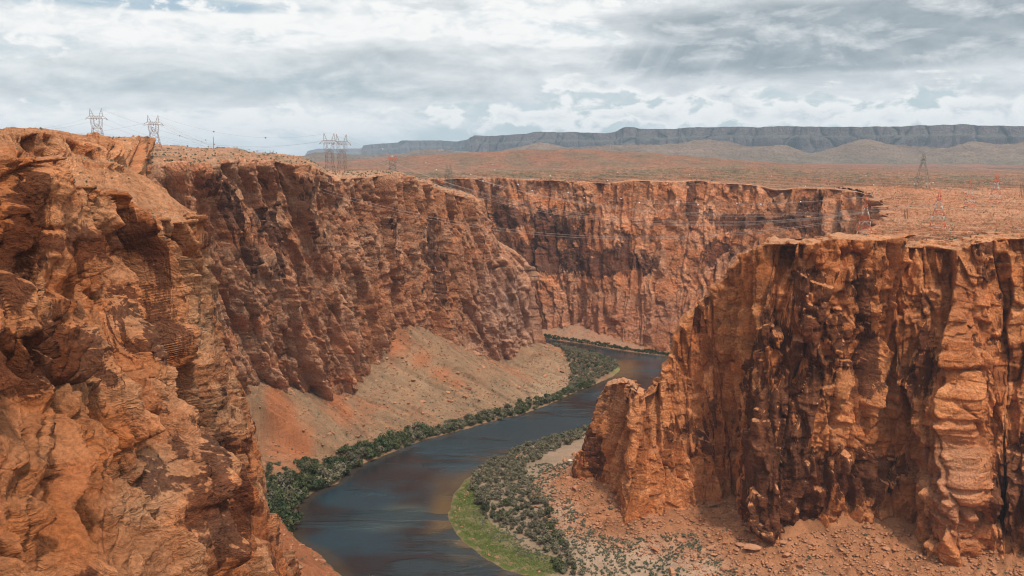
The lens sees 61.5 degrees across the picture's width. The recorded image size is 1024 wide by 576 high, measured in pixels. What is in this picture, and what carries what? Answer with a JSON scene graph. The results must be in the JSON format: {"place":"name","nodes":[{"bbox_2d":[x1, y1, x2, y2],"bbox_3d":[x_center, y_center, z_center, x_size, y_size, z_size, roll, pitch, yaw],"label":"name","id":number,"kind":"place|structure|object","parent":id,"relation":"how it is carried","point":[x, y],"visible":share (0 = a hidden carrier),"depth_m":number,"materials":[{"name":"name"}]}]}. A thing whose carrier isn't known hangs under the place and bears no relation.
{"place":"outdoors","nodes":[
{"label":"outdoors","id":0,"kind":"place"},
{"bbox_2d":[0,127,300,575],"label":"canyon wall","id":1,"kind":"structure","parent":0,"point":[129,446],"depth_m":183.44,"materials":[{"name":"stone"}]},
{"bbox_2d":[87,108,107,134],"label":"pylon","id":2,"kind":"object","parent":1,"relation":"on","point":[93,118],"visible":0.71,"depth_m":687.56,"materials":[{"name":"grey metal"}]},
{"bbox_2d":[306,148,361,154],"bbox_3d":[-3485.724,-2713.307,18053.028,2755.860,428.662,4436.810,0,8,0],"label":"mesa","id":3,"kind":"structure","parent":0,"point":[352,151],"depth_m":17797.26,"materials":[{"name":"grey stone"}]},
{"bbox_2d":[145,143,545,400],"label":"canyon wall","id":4,"kind":"structure","parent":0,"point":[298,275],"depth_m":640.71,"materials":[{"name":"stone"}]},
{"bbox_2d":[144,115,163,149],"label":"pylon","id":5,"kind":"object","parent":4,"relation":"on","point":[149,123],"visible":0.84,"depth_m":629.21,"materials":[{"name":"grey metal"}]},
{"bbox_2d":[150,120,853,238],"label":"power line","id":6,"kind":"object","parent":5,"relation":"attached to","point":[547,235],"visible":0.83,"depth_m":565.49,"materials":[{"name":"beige metal"}]},
{"bbox_2d":[157,120,850,236],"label":"power line","id":7,"kind":"object","parent":5,"relation":"attached to","point":[519,230],"visible":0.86,"depth_m":569.13,"materials":[{"name":"beige metal"}]},
{"bbox_2d":[319,134,338,172],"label":"pylon","id":8,"kind":"object","parent":4,"relation":"on","point":[331,157],"visible":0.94,"depth_m":696.13,"materials":[{"name":"grey metal"}]},
{"bbox_2d":[343,138,860,204],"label":"power line","id":9,"kind":"object","parent":8,"relation":"attached to","point":[610,200],"visible":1,"depth_m":588.72,"materials":[{"name":"beige metal"}]},
{"bbox_2d":[333,134,350,173],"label":"pylon","id":10,"kind":"object","parent":4,"relation":"on","point":[338,141],"visible":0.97,"depth_m":691.62,"materials":[{"name":"grey metal"}]},
{"bbox_2d":[348,136,865,203],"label":"power line","id":11,"kind":"object","parent":10,"relation":"attached to","point":[591,195],"visible":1,"depth_m":602.83,"materials":[{"name":"beige metal"}]},
{"bbox_2d":[358,151,856,224],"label":"power line","id":12,"kind":"object","parent":10,"relation":"attached to","point":[625,221],"visible":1,"depth_m":580.82,"materials":[{"name":"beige metal"}]},
{"bbox_2d":[360,147,857,222],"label":"power line","id":13,"kind":"object","parent":10,"relation":"attached to","point":[606,217],"visible":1,"depth_m":596.51,"materials":[{"name":"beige metal"}]},
{"bbox_2d":[443,164,455,189],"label":"pylon","id":14,"kind":"object","parent":4,"relation":"on","point":[449,177],"visible":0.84,"depth_m":872.71,"materials":[{"name":"grey metal"}]},
{"bbox_2d":[447,170,933,213],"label":"power line","id":15,"kind":"object","parent":14,"relation":"attached to","point":[723,213],"visible":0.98,"depth_m":646.49,"materials":[{"name":"beige metal"}]},
{"bbox_2d":[474,178,937,214],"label":"power line","id":16,"kind":"object","parent":14,"relation":"attached to","point":[709,214],"visible":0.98,"depth_m":665.83,"materials":[{"name":"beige metal"}]},
{"bbox_2d":[452,164,969,186],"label":"power line","id":17,"kind":"object","parent":14,"relation":"attached to","point":[718,185],"visible":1,"depth_m":804.82,"materials":[{"name":"beige metal"}]},
{"bbox_2d":[361,139,467,154],"bbox_3d":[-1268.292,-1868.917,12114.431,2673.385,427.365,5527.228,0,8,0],"label":"mesa","id":18,"kind":"structure","parent":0,"point":[405,146],"depth_m":12013.69,"materials":[{"name":"grey stone"}]},
{"bbox_2d":[291,339,668,575],"bbox_3d":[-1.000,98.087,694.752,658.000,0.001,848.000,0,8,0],"label":"river","id":19,"kind":"structure","parent":0,"point":[386,515],"depth_m":510.37,"materials":[{"name":"liquid"}]},
{"bbox_2d":[0,0,1023,204],"label":"sky","id":20,"kind":"structure","parent":0,"point":[369,72],"materials":[{"name":"grey"}]},
{"bbox_2d":[246,323,1023,575],"bbox_3d":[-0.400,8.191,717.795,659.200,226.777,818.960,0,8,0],"label":"ground","id":21,"kind":"structure","parent":0,"point":[287,434],"depth_m":537.40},
{"bbox_2d":[266,492,275,501],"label":"riverside bush","id":22,"kind":"object","parent":21,"relation":"on","point":[269,497],"visible":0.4,"depth_m":470.32,"materials":[{"name":"green plant"}]},
{"bbox_2d":[267,499,276,510],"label":"riverside bush","id":23,"kind":"object","parent":21,"relation":"on","point":[270,505],"visible":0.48,"depth_m":461.47,"materials":[{"name":"green plant"}]},
{"bbox_2d":[271,501,281,512],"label":"riverside bush","id":24,"kind":"object","parent":21,"relation":"on","point":[278,506],"visible":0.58,"depth_m":462.39,"materials":[{"name":"green plant"}]},
{"bbox_2d":[272,474,286,483],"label":"riverside bush","id":25,"kind":"object","parent":21,"relation":"on","point":[279,478],"visible":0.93,"depth_m":506.76,"materials":[{"name":"brown plant"}]},
{"bbox_2d":[273,488,287,499],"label":"riverside bush","id":26,"kind":"object","parent":21,"relation":"on","point":[277,492],"visible":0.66,"depth_m":481.54,"materials":[{"name":"green plant"}]},
{"bbox_2d":[276,497,288,510],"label":"riverside bush","id":27,"kind":"object","parent":21,"relation":"on","point":[282,502],"visible":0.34,"depth_m":473.40,"materials":[{"name":"green plant"}]},
{"bbox_2d":[276,482,292,491],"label":"riverside bush","id":28,"kind":"object","parent":21,"relation":"on","point":[278,485],"visible":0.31,"depth_m":492.68,"materials":[{"name":"green plant"}]},
{"bbox_2d":[279,483,292,501],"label":"riverside bush","id":29,"kind":"object","parent":21,"relation":"on","point":[288,498],"visible":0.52,"depth_m":486.25,"materials":[{"name":"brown plant"}]},
{"bbox_2d":[281,474,293,486],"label":"riverside bush","id":30,"kind":"object","parent":21,"relation":"on","point":[289,479],"visible":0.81,"depth_m":509.33,"materials":[{"name":"green plant"}]},
{"bbox_2d":[285,500,296,509],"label":"riverside bush","id":31,"kind":"object","parent":21,"relation":"on","point":[290,504],"visible":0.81,"depth_m":483.29,"materials":[{"name":"green plant"}]},
{"bbox_2d":[279,505,303,526],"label":"riverside bush","id":32,"kind":"object","parent":21,"relation":"on","point":[285,513],"visible":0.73,"depth_m":468.88,"materials":[{"name":"green plant"}]},
{"bbox_2d":[283,518,300,531],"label":"riverside bush","id":33,"kind":"object","parent":21,"relation":"on","point":[289,523],"visible":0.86,"depth_m":461.15,"materials":[{"name":"green plant"}]},
{"bbox_2d":[288,480,300,487],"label":"riverside bush","id":34,"kind":"object","parent":21,"relation":"on","point":[294,483],"visible":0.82,"depth_m":509.94,"materials":[{"name":"green plant"}]},
{"bbox_2d":[289,493,299,504],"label":"riverside bush","id":35,"kind":"object","parent":21,"relation":"on","point":[298,501],"visible":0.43,"depth_m":492.18,"materials":[{"name":"green plant"}]},
{"bbox_2d":[291,489,306,501],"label":"riverside bush","id":36,"kind":"object","parent":21,"relation":"on","point":[302,497],"visible":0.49,"depth_m":498.97,"materials":[{"name":"green plant"}]},
{"bbox_2d":[294,472,310,487],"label":"riverside bush","id":37,"kind":"object","parent":21,"relation":"on","point":[302,477],"visible":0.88,"depth_m":516.43,"materials":[{"name":"green plant"}]},
{"bbox_2d":[299,486,308,496],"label":"riverside bush","id":38,"kind":"object","parent":21,"relation":"on","point":[305,491],"visible":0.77,"depth_m":509.25,"materials":[{"name":"green plant"}]},
{"bbox_2d":[298,464,310,470],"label":"riverside bush","id":39,"kind":"object","parent":21,"relation":"on","point":[304,466],"visible":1,"depth_m":533.42,"materials":[{"name":"green plant"}]},
{"bbox_2d":[301,476,314,489],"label":"riverside bush","id":40,"kind":"object","parent":21,"relation":"on","point":[308,480],"visible":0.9,"depth_m":516.94,"materials":[{"name":"green plant"}]},
{"bbox_2d":[308,464,319,473],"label":"riverside bush","id":41,"kind":"object","parent":21,"relation":"on","point":[313,469],"visible":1,"depth_m":533.42,"materials":[{"name":"green plant"}]},
{"bbox_2d":[309,478,319,490],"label":"riverside bush","id":42,"kind":"object","parent":21,"relation":"on","point":[316,482],"visible":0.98,"depth_m":518.67,"materials":[{"name":"green plant"}]},
{"bbox_2d":[310,461,322,467],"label":"riverside bush","id":43,"kind":"object","parent":21,"relation":"on","point":[316,464],"visible":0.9,"depth_m":537.62,"materials":[{"name":"green plant"}]},
{"bbox_2d":[318,478,326,489],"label":"riverside bush","id":44,"kind":"object","parent":21,"relation":"on","point":[322,483],"visible":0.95,"depth_m":521.93,"materials":[{"name":"green plant"}]},
{"bbox_2d":[316,467,336,486],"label":"riverside bush","id":45,"kind":"object","parent":21,"relation":"on","point":[328,475],"visible":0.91,"depth_m":526.77,"materials":[{"name":"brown plant"}]},
{"bbox_2d":[322,455,341,464],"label":"riverside bush","id":46,"kind":"object","parent":21,"relation":"on","point":[329,460],"visible":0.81,"depth_m":549.63,"materials":[{"name":"green plant"}]},
{"bbox_2d":[331,462,345,474],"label":"riverside bush","id":47,"kind":"object","parent":21,"relation":"on","point":[339,470],"visible":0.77,"depth_m":538.31,"materials":[{"name":"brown plant"}]},
{"bbox_2d":[336,446,345,454],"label":"riverside bush","id":48,"kind":"object","parent":21,"relation":"on","point":[342,449],"visible":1,"depth_m":564.97,"materials":[{"name":"green plant"}]},
{"bbox_2d":[335,462,351,474],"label":"riverside bush","id":49,"kind":"object","parent":21,"relation":"on","point":[343,464],"visible":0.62,"depth_m":543.79,"materials":[{"name":"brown plant"}]},
{"bbox_2d":[340,444,351,453],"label":"riverside bush","id":50,"kind":"object","parent":21,"relation":"on","point":[348,448],"visible":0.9,"depth_m":566.85,"materials":[{"name":"green plant"}]},
{"bbox_2d":[346,453,362,467],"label":"riverside bush","id":51,"kind":"object","parent":21,"relation":"on","point":[357,458],"visible":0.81,"depth_m":559.67,"materials":[{"name":"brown plant"}]},
{"bbox_2d":[346,454,362,465],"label":"riverside bush","id":52,"kind":"object","parent":21,"relation":"on","point":[359,462],"visible":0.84,"depth_m":560.98,"materials":[{"name":"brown plant"}]},
{"bbox_2d":[354,446,367,458],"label":"riverside bush","id":53,"kind":"object","parent":21,"relation":"on","point":[360,452],"visible":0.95,"depth_m":569.60,"materials":[{"name":"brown plant"}]},
{"bbox_2d":[356,440,366,447],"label":"riverside bush","id":54,"kind":"object","parent":21,"relation":"on","point":[359,444],"visible":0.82,"depth_m":577.51,"materials":[{"name":"green plant"}]},
{"bbox_2d":[364,447,377,459],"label":"riverside bush","id":55,"kind":"object","parent":21,"relation":"on","point":[371,454],"visible":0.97,"depth_m":572.06,"materials":[{"name":"green plant"}]},
{"bbox_2d":[367,422,428,451],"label":"bank shrubs","id":56,"kind":"object","parent":21,"relation":"on","point":[380,439],"visible":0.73,"depth_m":590.50,"materials":[{"name":"green plant"}]},
{"bbox_2d":[265,381,595,524],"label":"underbrush","id":57,"kind":"object","parent":21,"relation":"on","point":[380,454],"visible":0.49,"depth_m":613.75,"materials":[{"name":"green plant"}]},
{"bbox_2d":[258,327,612,575],"bbox_3d":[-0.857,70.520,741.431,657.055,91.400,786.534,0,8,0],"label":"slope scrub","id":58,"kind":"object","parent":21,"relation":"on","point":[426,408],"visible":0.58,"depth_m":673.91,"materials":[{"name":"green plant"}]},
{"bbox_2d":[366,380,591,451],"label":"bank shrubs","id":59,"kind":"object","parent":21,"relation":"on","point":[401,436],"visible":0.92,"depth_m":632.67,"materials":[{"name":"green plant"}]},
{"bbox_2d":[476,495,487,505],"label":"riverside bush","id":60,"kind":"object","parent":21,"relation":"on","point":[481,500],"visible":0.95,"depth_m":495.22,"materials":[{"name":"green plant"}]},
{"bbox_2d":[481,504,489,511],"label":"riverside bush","id":61,"kind":"object","parent":21,"relation":"on","point":[486,508],"visible":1,"depth_m":486.34,"materials":[{"name":"green plant"}]},
{"bbox_2d":[376,343,616,452],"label":"bank shrubs","id":62,"kind":"object","parent":21,"relation":"on","point":[469,416],"visible":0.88,"depth_m":706.73,"materials":[{"name":"green plant"}]},
{"bbox_2d":[497,510,507,519],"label":"riverside bush","id":63,"kind":"object","parent":21,"relation":"on","point":[501,516],"visible":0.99,"depth_m":472.25,"materials":[{"name":"green plant"}]},
{"bbox_2d":[500,498,510,505],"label":"riverside bush","id":64,"kind":"object","parent":21,"relation":"on","point":[507,502],"visible":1,"depth_m":492.74,"materials":[{"name":"green plant"}]},
{"bbox_2d":[451,483,564,573],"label":"spit grass","id":65,"kind":"structure","parent":21,"relation":"on","point":[494,542],"depth_m":452.61,"materials":[{"name":"green plant"}]},
{"bbox_2d":[510,517,518,524],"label":"riverside bush","id":66,"kind":"object","parent":21,"relation":"on","point":[514,520],"visible":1,"depth_m":467.40,"materials":[{"name":"green plant"}]},
{"bbox_2d":[515,525,523,532],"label":"riverside bush","id":67,"kind":"object","parent":21,"relation":"on","point":[519,528],"visible":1,"depth_m":457.30,"materials":[{"name":"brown plant"}]},
{"bbox_2d":[467,424,588,503],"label":"thicket","id":68,"kind":"object","parent":21,"relation":"on","point":[512,452],"visible":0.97,"depth_m":547.35,"materials":[{"name":"green plant"}]},
{"bbox_2d":[528,519,535,527],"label":"riverside bush","id":69,"kind":"object","parent":21,"relation":"on","point":[531,524],"visible":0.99,"depth_m":463.19,"materials":[{"name":"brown plant"}]},
{"bbox_2d":[529,510,537,517],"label":"riverside bush","id":70,"kind":"object","parent":21,"relation":"on","point":[532,513],"visible":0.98,"depth_m":474.15,"materials":[{"name":"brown plant"}]},
{"bbox_2d":[529,494,540,504],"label":"riverside bush","id":71,"kind":"object","parent":21,"relation":"on","point":[534,499],"visible":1,"depth_m":492.13,"materials":[{"name":"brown plant"}]},
{"bbox_2d":[534,517,543,527],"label":"riverside bush","id":72,"kind":"object","parent":21,"relation":"on","point":[537,524],"visible":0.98,"depth_m":461.45,"materials":[{"name":"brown plant"}]},
{"bbox_2d":[537,535,545,543],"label":"riverside bush","id":73,"kind":"object","parent":21,"relation":"on","point":[540,538],"visible":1,"depth_m":443.47,"materials":[{"name":"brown plant"}]},
{"bbox_2d":[541,525,551,534],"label":"riverside bush","id":74,"kind":"object","parent":21,"relation":"on","point":[545,529],"visible":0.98,"depth_m":452.60,"materials":[{"name":"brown plant"}]},
{"bbox_2d":[543,544,551,551],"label":"riverside bush","id":75,"kind":"object","parent":21,"relation":"on","point":[546,548],"visible":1,"depth_m":436.45,"materials":[{"name":"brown plant"}]},
{"bbox_2d":[542,505,553,515],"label":"riverside bush","id":76,"kind":"object","parent":21,"relation":"on","point":[547,511],"visible":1,"depth_m":475.36,"materials":[{"name":"green plant"}]},
{"bbox_2d":[544,535,552,542],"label":"riverside bush","id":77,"kind":"object","parent":21,"relation":"on","point":[548,538],"visible":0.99,"depth_m":443.95,"materials":[{"name":"brown plant"}]},
{"bbox_2d":[545,521,554,529],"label":"riverside bush","id":78,"kind":"object","parent":21,"relation":"on","point":[550,525],"visible":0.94,"depth_m":459.41,"materials":[{"name":"green plant"}]},
{"bbox_2d":[546,517,559,524],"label":"riverside bush","id":79,"kind":"object","parent":21,"relation":"on","point":[553,520],"visible":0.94,"depth_m":463.87,"materials":[{"name":"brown plant"}]},
{"bbox_2d":[550,556,560,562],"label":"riverside bush","id":80,"kind":"object","parent":21,"relation":"on","point":[555,559],"visible":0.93,"depth_m":424.34,"materials":[{"name":"green plant"}]},
{"bbox_2d":[552,562,565,570],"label":"riverside bush","id":81,"kind":"object","parent":21,"relation":"on","point":[558,565],"visible":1,"depth_m":415.53,"materials":[{"name":"green plant"}]},
{"bbox_2d":[555,529,564,536],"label":"riverside bush","id":82,"kind":"object","parent":21,"relation":"on","point":[559,533],"visible":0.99,"depth_m":449.25,"materials":[{"name":"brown plant"}]},
{"bbox_2d":[561,539,568,550],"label":"riverside bush","id":83,"kind":"object","parent":21,"relation":"on","point":[565,545],"visible":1,"depth_m":436.61,"materials":[{"name":"green plant"}]},
{"bbox_2d":[564,554,576,565],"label":"riverside bush","id":84,"kind":"object","parent":21,"relation":"on","point":[571,560],"visible":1,"depth_m":421.60,"materials":[{"name":"green plant"}]},
{"bbox_2d":[577,568,585,575],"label":"riverside bush","id":85,"kind":"object","parent":21,"relation":"on","point":[582,571],"visible":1,"depth_m":412.44,"materials":[{"name":"green plant"}]},
{"bbox_2d":[543,333,668,354],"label":"bank brush","id":86,"kind":"object","parent":21,"relation":"on","point":[602,344],"visible":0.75,"depth_m":934.25,"materials":[{"name":"green plant"}]},
{"bbox_2d":[250,326,1023,575],"bbox_3d":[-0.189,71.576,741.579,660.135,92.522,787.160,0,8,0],"label":"scree","id":87,"kind":"structure","parent":21,"relation":"on","point":[793,551],"depth_m":438.05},
{"bbox_2d":[669,567,675,575],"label":"boulder","id":88,"kind":"object","parent":21,"relation":"on","point":[672,572],"visible":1,"depth_m":407.62,"materials":[{"name":"orange stone"}]},
{"bbox_2d":[473,458,917,575],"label":"sage scrub","id":89,"kind":"object","parent":21,"relation":"on","point":[651,572],"visible":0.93,"depth_m":437.74,"materials":[{"name":"green plant"}]},
{"bbox_2d":[744,543,760,549],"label":"boulder","id":90,"kind":"object","parent":21,"relation":"on","point":[749,546],"visible":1,"depth_m":409.29,"materials":[{"name":"orange stone"}]},
{"bbox_2d":[427,177,897,352],"bbox_3d":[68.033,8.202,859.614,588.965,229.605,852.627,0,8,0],"label":"canyon wall","id":91,"kind":"structure","parent":0,"point":[641,283],"depth_m":980.46,"materials":[{"name":"brown stone"}]},
{"bbox_2d":[302,139,1023,164],"bbox_3d":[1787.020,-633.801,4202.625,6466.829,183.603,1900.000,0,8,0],"label":"desert hills","id":92,"kind":"structure","parent":0,"point":[864,151],"depth_m":3941.33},
{"bbox_2d":[313,149,1023,192],"bbox_3d":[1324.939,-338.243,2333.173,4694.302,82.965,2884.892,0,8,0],"label":"plateau","id":93,"kind":"structure","parent":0,"point":[586,163],"depth_m":1894.87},
{"bbox_2d":[386,154,396,170],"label":"pylon","id":94,"kind":"object","parent":93,"relation":"on","point":[393,169],"visible":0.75,"depth_m":1314.42,"materials":[{"name":"grey metal"}]},
{"bbox_2d":[408,155,990,175],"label":"power line","id":95,"kind":"object","parent":94,"relation":"attached to","point":[677,174],"visible":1,"depth_m":998.72,"materials":[{"name":"beige metal"}]},
{"bbox_2d":[0,127,1023,385],"bbox_3d":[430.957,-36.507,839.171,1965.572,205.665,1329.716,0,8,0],"label":"plateau scrub","id":96,"kind":"object","parent":93,"relation":"on","point":[512,173],"visible":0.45,"depth_m":702.81,"materials":[{"name":"green plant"}]},
{"bbox_2d":[914,154,929,185],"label":"pylon","id":97,"kind":"object","parent":93,"relation":"on","point":[924,159],"visible":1,"depth_m":1038.82,"materials":[{"name":"grey metal"}]},
{"bbox_2d":[464,124,1023,152],"bbox_3d":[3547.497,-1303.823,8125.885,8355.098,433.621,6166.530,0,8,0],"label":"mesa","id":98,"kind":"structure","parent":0,"point":[810,139],"depth_m":7257.12,"materials":[{"name":"grey stone"}]},
{"bbox_2d":[571,232,1023,567],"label":"canyon wall","id":99,"kind":"structure","parent":0,"point":[827,380],"depth_m":417.57,"materials":[{"name":"stone"}]},
{"bbox_2d":[779,185,1023,253],"bbox_3d":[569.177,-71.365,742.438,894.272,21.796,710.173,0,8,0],"label":"plateau","id":100,"kind":"structure","parent":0,"point":[968,221],"depth_m":690.48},
{"bbox_2d":[857,197,871,233],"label":"pylon","id":101,"kind":"object","parent":100,"relation":"on","point":[866,206],"visible":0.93,"depth_m":519.97,"materials":[{"name":"grey metal"}]},
{"bbox_2d":[340,144,862,225],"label":"power line","id":102,"kind":"object","parent":101,"relation":"attached to","point":[609,221],"visible":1,"depth_m":593.77,"materials":[{"name":"beige metal"}]},
{"bbox_2d":[351,145,859,221],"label":"power line","id":103,"kind":"object","parent":101,"relation":"attached to","point":[613,216],"visible":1,"depth_m":590.26,"materials":[{"name":"beige metal"}]},
{"bbox_2d":[929,189,945,227],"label":"pylon","id":104,"kind":"object","parent":100,"relation":"on","point":[943,216],"visible":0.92,"depth_m":545.65,"materials":[{"name":"grey metal"}]},
{"bbox_2d":[452,170,926,216],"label":"power line","id":105,"kind":"object","parent":104,"relation":"attached to","point":[733,216],"visible":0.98,"depth_m":642.82,"materials":[{"name":"beige metal"}]},
{"bbox_2d":[963,182,974,208],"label":"pylon","id":106,"kind":"object","parent":100,"relation":"on","point":[969,197],"visible":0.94,"depth_m":735.11,"materials":[{"name":"grey metal"}]},
{"bbox_2d":[988,173,1001,203],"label":"pylon","id":107,"kind":"object","parent":100,"relation":"on","point":[999,198],"visible":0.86,"depth_m":784.36,"materials":[{"name":"grey metal"}]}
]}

